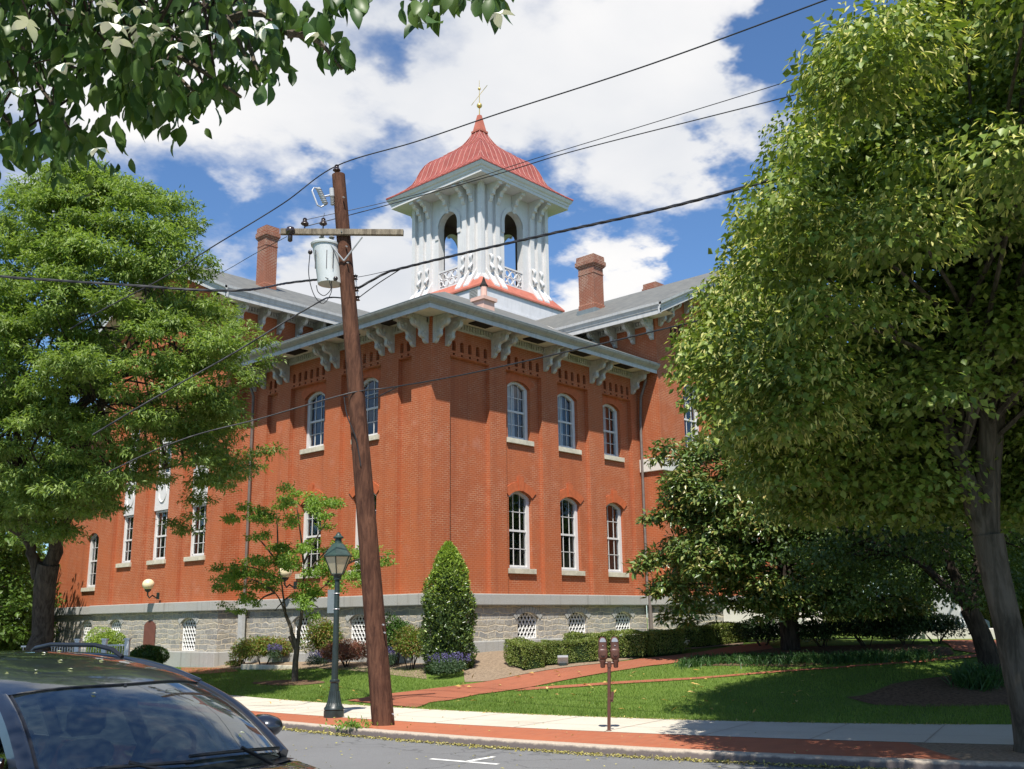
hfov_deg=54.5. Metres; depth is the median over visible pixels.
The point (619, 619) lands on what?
basement window
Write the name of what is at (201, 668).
brick path
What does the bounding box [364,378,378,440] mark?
window
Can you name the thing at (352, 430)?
service cable
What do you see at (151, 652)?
boxwood ball
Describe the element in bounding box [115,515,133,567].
window
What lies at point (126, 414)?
service cable
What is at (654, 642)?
hedge
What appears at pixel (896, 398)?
linden tree
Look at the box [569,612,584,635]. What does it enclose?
basement window
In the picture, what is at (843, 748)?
brick paving
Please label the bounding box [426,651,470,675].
salvia clump
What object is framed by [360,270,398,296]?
overhead wire
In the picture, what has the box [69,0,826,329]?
overhead wire
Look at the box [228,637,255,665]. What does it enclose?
nandina bush
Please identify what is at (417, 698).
brick path
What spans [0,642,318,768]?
parked car
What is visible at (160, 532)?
window
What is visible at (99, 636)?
boxwood ball
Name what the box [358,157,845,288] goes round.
service cable
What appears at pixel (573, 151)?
overhead wire
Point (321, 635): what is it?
nandina bush
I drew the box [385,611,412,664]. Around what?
green shrub
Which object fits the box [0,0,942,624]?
sky
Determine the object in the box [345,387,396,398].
service cable
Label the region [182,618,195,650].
basement window
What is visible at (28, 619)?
background tree
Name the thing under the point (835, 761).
kerb
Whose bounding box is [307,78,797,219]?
overhead wire
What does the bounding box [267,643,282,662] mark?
salvia clump
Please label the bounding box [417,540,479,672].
evergreen column
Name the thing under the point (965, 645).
terrace paving
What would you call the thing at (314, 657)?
salvia clump
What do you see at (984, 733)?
sidewalk
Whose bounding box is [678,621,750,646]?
hedge
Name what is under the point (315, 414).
window
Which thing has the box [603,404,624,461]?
window
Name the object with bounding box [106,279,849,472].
service cable
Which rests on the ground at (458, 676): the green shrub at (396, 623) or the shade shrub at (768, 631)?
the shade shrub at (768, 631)
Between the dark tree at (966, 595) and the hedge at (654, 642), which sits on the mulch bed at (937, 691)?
the dark tree at (966, 595)
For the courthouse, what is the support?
on the ground at (458, 676)
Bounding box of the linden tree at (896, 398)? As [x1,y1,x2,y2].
[660,0,1023,752]
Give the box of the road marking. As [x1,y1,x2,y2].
[282,729,496,764]
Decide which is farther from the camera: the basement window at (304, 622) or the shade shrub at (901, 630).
the basement window at (304, 622)
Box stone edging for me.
[241,664,291,669]
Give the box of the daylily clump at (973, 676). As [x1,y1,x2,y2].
[936,657,1004,691]
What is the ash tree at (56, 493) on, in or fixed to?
on the ground at (458, 676)
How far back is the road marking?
14.71 m
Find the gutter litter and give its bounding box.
[282,699,970,768]
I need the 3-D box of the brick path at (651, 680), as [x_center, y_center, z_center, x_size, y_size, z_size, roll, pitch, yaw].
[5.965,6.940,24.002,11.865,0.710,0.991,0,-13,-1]
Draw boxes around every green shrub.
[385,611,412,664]
[389,624,430,669]
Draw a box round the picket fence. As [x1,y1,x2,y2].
[21,638,131,655]
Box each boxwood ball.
[84,626,125,654]
[130,644,169,663]
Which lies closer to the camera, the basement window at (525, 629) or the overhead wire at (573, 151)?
the overhead wire at (573, 151)
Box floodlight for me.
[557,655,567,665]
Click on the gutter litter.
(590, 753)
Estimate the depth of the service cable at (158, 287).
20.02 m
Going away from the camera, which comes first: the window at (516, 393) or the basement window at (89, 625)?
the window at (516, 393)
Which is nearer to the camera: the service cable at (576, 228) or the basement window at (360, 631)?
the service cable at (576, 228)
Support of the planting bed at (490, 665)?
on the ground at (458, 676)
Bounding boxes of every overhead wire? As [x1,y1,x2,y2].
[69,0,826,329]
[177,236,286,295]
[305,89,817,226]
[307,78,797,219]
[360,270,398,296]
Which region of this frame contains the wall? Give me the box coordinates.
[893,628,995,638]
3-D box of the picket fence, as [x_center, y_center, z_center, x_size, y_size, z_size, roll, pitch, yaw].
[-14.013,8.712,31.897,3.501,1.085,0.180,-1,-13,0]
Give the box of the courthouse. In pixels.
[50,83,795,666]
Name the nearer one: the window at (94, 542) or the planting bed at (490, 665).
the planting bed at (490, 665)
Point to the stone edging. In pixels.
(251, 666)
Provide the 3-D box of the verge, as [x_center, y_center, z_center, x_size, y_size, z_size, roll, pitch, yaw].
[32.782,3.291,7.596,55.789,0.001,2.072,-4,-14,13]
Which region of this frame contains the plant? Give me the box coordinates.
[224,659,242,666]
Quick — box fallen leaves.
[270,667,813,712]
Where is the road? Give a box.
[276,730,852,768]
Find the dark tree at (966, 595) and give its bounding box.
[747,467,1023,682]
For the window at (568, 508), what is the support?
in the courthouse
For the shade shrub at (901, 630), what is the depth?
26.26 m
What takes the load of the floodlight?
on the planting bed at (490, 665)
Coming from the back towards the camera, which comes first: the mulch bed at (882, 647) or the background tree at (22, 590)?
the background tree at (22, 590)
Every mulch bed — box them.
[253,680,324,684]
[705,644,953,666]
[848,675,1008,706]
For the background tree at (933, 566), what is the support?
on the ground at (458, 676)
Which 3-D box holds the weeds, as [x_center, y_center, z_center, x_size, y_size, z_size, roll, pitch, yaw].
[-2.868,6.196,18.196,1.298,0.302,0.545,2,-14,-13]
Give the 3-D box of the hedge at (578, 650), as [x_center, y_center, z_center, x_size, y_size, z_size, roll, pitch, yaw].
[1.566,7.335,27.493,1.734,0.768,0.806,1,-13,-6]
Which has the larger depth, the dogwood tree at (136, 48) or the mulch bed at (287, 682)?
the mulch bed at (287, 682)
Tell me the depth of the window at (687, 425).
42.24 m
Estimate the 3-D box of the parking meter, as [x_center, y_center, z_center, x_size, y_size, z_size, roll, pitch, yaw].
[1.704,5.210,17.314,0.380,1.595,0.168,-1,-13,0]
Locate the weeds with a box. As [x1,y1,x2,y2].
[319,716,391,731]
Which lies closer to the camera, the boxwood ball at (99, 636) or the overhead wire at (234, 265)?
the overhead wire at (234, 265)
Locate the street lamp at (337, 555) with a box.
[324,532,351,717]
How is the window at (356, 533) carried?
in the courthouse
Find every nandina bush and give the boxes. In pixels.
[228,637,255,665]
[234,635,292,664]
[300,617,343,663]
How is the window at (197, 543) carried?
in the courthouse
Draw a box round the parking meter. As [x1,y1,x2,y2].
[598,637,619,730]
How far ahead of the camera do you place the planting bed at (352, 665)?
30.99 m
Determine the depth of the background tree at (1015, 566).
37.17 m
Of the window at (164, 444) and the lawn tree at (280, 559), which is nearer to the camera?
the lawn tree at (280, 559)
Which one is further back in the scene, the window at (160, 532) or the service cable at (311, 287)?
the window at (160, 532)
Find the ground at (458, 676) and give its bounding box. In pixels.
[17,619,1010,744]
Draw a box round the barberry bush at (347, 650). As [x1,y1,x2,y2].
[319,638,366,666]
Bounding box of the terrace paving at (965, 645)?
[942,640,996,652]
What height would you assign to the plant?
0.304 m
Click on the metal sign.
(330, 603)
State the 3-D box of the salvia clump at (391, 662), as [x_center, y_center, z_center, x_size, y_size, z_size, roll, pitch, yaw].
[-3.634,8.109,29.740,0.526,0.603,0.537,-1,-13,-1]
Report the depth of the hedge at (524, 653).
26.91 m
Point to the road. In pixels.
(326, 751)
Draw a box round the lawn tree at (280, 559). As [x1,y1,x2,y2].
[205,480,398,681]
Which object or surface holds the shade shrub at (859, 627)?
on the mulch bed at (882, 647)
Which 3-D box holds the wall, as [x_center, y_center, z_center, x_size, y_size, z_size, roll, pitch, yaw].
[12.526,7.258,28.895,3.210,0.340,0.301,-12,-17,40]
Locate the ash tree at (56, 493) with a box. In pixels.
[0,156,289,650]
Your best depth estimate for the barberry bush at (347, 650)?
30.74 m
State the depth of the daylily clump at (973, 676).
21.16 m
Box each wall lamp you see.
[142,579,159,598]
[280,568,296,588]
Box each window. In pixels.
[81,533,98,591]
[83,620,91,640]
[112,620,120,632]
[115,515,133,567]
[146,509,167,564]
[159,438,172,473]
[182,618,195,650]
[183,503,206,561]
[295,500,321,578]
[295,616,310,642]
[299,391,324,454]
[348,493,375,573]
[351,615,365,642]
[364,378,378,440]
[506,382,533,446]
[508,491,536,573]
[518,612,535,637]
[557,393,581,454]
[560,497,584,575]
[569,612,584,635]
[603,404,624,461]
[606,503,628,577]
[615,612,629,630]
[683,384,698,446]
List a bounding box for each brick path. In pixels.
[181,667,236,673]
[349,642,772,706]
[514,654,976,690]
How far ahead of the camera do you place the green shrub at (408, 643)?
28.79 m
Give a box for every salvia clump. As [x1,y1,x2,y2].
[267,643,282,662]
[305,649,328,665]
[388,646,397,665]
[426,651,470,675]
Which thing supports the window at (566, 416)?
in the courthouse
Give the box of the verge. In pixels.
[907,742,1023,761]
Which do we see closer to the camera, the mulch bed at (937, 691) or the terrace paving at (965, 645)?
the mulch bed at (937, 691)
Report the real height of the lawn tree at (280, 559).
5.726 m
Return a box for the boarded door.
[143,621,155,647]
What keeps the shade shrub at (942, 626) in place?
on the ground at (458, 676)
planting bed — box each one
[205,662,426,678]
[464,642,742,681]
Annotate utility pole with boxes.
[280,164,403,725]
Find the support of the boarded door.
in the courthouse
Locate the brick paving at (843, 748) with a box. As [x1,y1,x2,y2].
[251,711,960,759]
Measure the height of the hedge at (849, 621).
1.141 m
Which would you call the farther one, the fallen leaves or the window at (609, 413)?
the window at (609, 413)
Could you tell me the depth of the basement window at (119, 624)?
41.82 m
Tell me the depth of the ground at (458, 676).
22.96 m
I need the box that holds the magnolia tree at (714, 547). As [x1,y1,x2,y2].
[622,427,940,649]
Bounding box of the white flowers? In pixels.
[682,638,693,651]
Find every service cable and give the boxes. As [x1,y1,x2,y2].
[0,275,335,291]
[92,297,340,434]
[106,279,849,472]
[308,254,331,303]
[343,396,360,465]
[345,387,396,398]
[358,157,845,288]
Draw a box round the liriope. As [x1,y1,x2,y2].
[672,647,945,668]
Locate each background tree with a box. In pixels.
[0,434,61,646]
[0,531,65,650]
[870,517,969,599]
[964,531,1023,618]
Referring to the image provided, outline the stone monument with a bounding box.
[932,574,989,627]
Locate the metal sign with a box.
[327,590,339,612]
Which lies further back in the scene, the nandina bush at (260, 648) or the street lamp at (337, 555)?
the nandina bush at (260, 648)
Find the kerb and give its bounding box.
[281,720,1023,768]
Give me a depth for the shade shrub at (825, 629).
26.65 m
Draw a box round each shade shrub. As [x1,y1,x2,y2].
[726,616,779,645]
[796,619,852,646]
[832,616,894,645]
[873,615,935,644]
[906,613,969,643]
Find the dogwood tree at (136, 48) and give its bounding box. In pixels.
[0,0,514,203]
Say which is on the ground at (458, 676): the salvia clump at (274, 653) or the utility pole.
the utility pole
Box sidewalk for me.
[230,695,1013,744]
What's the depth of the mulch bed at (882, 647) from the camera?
26.09 m
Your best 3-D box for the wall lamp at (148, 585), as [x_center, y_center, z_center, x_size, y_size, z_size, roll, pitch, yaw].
[-14.282,8.093,39.376,0.469,0.786,0.698,-25,-28,61]
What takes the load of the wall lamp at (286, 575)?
attached to the courthouse
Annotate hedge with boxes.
[503,636,546,669]
[538,636,598,664]
[562,627,685,657]
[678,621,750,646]
[824,614,903,629]
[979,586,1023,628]
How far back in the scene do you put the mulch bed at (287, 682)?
29.00 m
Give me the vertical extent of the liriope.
0.519 m
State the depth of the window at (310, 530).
35.68 m
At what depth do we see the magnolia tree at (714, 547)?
25.86 m

